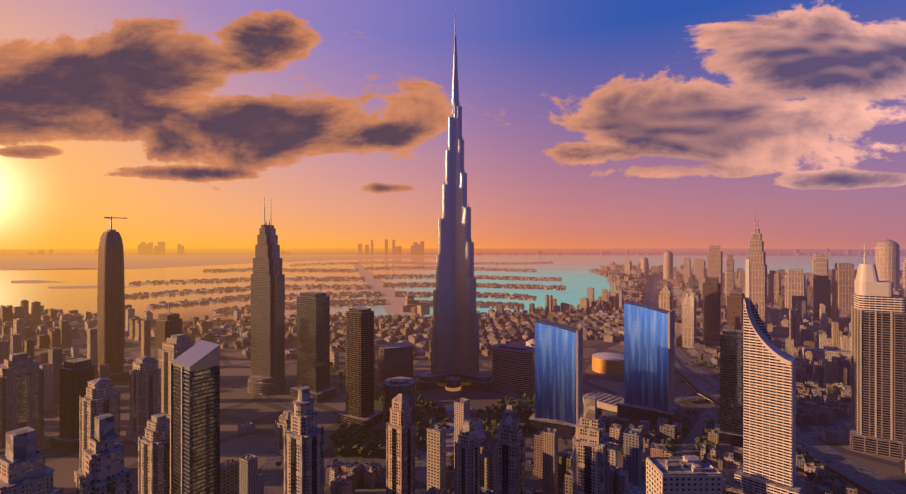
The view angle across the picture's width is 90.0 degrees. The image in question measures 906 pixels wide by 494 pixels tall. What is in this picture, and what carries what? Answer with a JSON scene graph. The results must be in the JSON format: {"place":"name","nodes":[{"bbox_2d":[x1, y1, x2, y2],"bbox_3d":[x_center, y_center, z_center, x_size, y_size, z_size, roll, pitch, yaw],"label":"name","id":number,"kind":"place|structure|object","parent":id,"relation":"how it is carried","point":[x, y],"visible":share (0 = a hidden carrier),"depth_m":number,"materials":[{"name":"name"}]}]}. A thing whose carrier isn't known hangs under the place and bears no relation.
{"place":"outdoors","nodes":[
{"label":"outdoors","id":0,"kind":"place"},
{"bbox_2d":[0,248,905,493],"bbox_3d":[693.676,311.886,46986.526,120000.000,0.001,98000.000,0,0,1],"label":"terrain","id":1,"kind":"structure","parent":0,"point":[239,405],"depth_m":932.57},
{"bbox_2d":[97,216,129,382],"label":"skyscraper","id":2,"kind":"structure","parent":1,"relation":"on","point":[111,311],"depth_m":1049.92,"materials":[{"name":"concrete"}]},
{"bbox_2d":[170,340,219,493],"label":"dark office tower","id":3,"kind":"structure","parent":1,"relation":"on","point":[195,419],"depth_m":433.43,"materials":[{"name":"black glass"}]},
{"bbox_2d":[248,197,287,394],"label":"skyscraper","id":4,"kind":"structure","parent":1,"relation":"on","point":[268,376],"depth_m":972.79,"materials":[{"name":"concrete"}]},
{"bbox_2d":[0,285,672,493],"bbox_3d":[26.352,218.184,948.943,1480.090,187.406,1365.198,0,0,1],"label":"residential towers","id":5,"kind":"structure","parent":1,"relation":"on","point":[25,439],"depth_m":477.67,"materials":[{"name":"concrete"}]},
{"bbox_2d":[337,307,382,428],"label":"tower dotted balconies","id":6,"kind":"structure","parent":1,"relation":"on","point":[359,410],"depth_m":791.15,"materials":[{"name":"concrete"}]},
{"bbox_2d":[377,342,415,421],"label":"buildings","id":7,"kind":"structure","parent":1,"relation":"on","point":[395,369],"depth_m":1038.10,"materials":[{"name":"concrete"}]},
{"bbox_2d":[50,275,832,451],"bbox_3d":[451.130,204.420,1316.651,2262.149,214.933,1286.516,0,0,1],"label":"high-rise buildings","id":8,"kind":"structure","parent":1,"relation":"on","point":[77,375],"depth_m":1017.29,"materials":[{"name":"concrete"}]},
{"bbox_2d":[0,261,905,493],"bbox_3d":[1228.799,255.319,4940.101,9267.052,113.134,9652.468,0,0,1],"label":"lowrise building","id":9,"kind":"structure","parent":1,"relation":"on","point":[553,468],"depth_m":1425.52,"materials":[{"name":"concrete"}]},
{"bbox_2d":[415,12,494,391],"bbox_3d":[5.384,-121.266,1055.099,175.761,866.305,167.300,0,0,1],"label":"skyscraper","id":10,"kind":"structure","parent":1,"relation":"on","point":[455,348],"depth_m":1017.57,"materials":[{"name":"metal"}]},
{"bbox_2d":[28,239,900,254],"bbox_3d":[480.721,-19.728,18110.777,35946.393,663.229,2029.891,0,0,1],"label":"distant skyline","id":11,"kind":"structure","parent":1,"relation":"on","point":[144,248],"depth_m":17994.02},
{"bbox_2d":[34,274,905,493],"bbox_3d":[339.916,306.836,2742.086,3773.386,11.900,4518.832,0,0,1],"label":"roads","id":12,"kind":"structure","parent":1,"relation":"on","point":[845,467],"depth_m":714.79,"materials":[{"name":"grey asphalt"}]},
{"bbox_2d":[86,287,877,490],"bbox_3d":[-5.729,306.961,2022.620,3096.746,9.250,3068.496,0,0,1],"label":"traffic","id":13,"kind":"object","parent":1,"relation":"on","point":[613,412],"visible":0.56,"depth_m":786.23,"materials":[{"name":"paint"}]},
{"bbox_2d":[217,318,845,484],"bbox_3d":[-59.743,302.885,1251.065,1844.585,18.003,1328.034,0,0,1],"label":"trees","id":14,"kind":"object","parent":1,"relation":"on","point":[359,444],"visible":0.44,"depth_m":748.62,"materials":[{"name":"green plant"}]},
{"bbox_2d":[290,292,806,446],"bbox_3d":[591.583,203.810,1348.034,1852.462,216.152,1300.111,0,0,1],"label":"high-rise buildings","id":15,"kind":"structure","parent":1,"relation":"on","point":[313,341],"depth_m":922.31,"materials":[{"name":"concrete"}]},
{"bbox_2d":[528,319,582,439],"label":"glass skyscraper","id":16,"kind":"structure","parent":1,"relation":"on","point":[558,377],"depth_m":758.12,"materials":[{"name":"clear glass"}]},
{"bbox_2d":[333,389,837,458],"bbox_3d":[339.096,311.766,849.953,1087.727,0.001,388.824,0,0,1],"label":"park lawns","id":17,"kind":"structure","parent":1,"relation":"on","point":[427,416],"depth_m":757.27,"materials":[{"name":"green plant"}]},
{"bbox_2d":[429,329,850,493],"bbox_3d":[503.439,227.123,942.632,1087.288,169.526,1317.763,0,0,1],"label":"low-rise buildings","id":18,"kind":"structure","parent":1,"relation":"on","point":[513,366],"depth_m":876.80,"materials":[{"name":"concrete"}]},
{"bbox_2d":[617,301,679,424],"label":"glass skyscraper","id":19,"kind":"structure","parent":1,"relation":"on","point":[649,363],"depth_m":821.20,"materials":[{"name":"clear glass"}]},
{"bbox_2d":[625,224,905,347],"bbox_3d":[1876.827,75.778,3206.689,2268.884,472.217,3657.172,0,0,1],"label":"distant towers","id":20,"kind":"structure","parent":1,"relation":"on","point":[887,260],"depth_m":1965.83,"materials":[{"name":"beige concrete"}]},
{"bbox_2d":[734,259,804,493],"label":"curved skyscraper","id":21,"kind":"structure","parent":1,"relation":"on","point":[768,465],"depth_m":568.74,"materials":[{"name":"concrete"}]},
{"bbox_2d":[844,243,905,459],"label":"crowned tower","id":22,"kind":"structure","parent":1,"relation":"on","point":[876,425],"depth_m":684.42,"materials":[{"name":"concrete"}]},
{"bbox_2d":[0,255,905,320],"bbox_3d":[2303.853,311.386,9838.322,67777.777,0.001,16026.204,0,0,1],"label":"sea water","id":23,"kind":"structure","parent":0,"point":[578,279],"depth_m":4340.31,"materials":[{"name":"teal liquid"}]},
{"bbox_2d":[0,256,610,315],"bbox_3d":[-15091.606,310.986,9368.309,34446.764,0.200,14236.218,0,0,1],"label":"island palm","id":24,"kind":"object","parent":23,"relation":"in","point":[393,305],"visible":0.4,"depth_m":7612.71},
{"bbox_2d":[0,0,905,248],"label":"sky","id":25,"kind":"structure","parent":0,"point":[586,123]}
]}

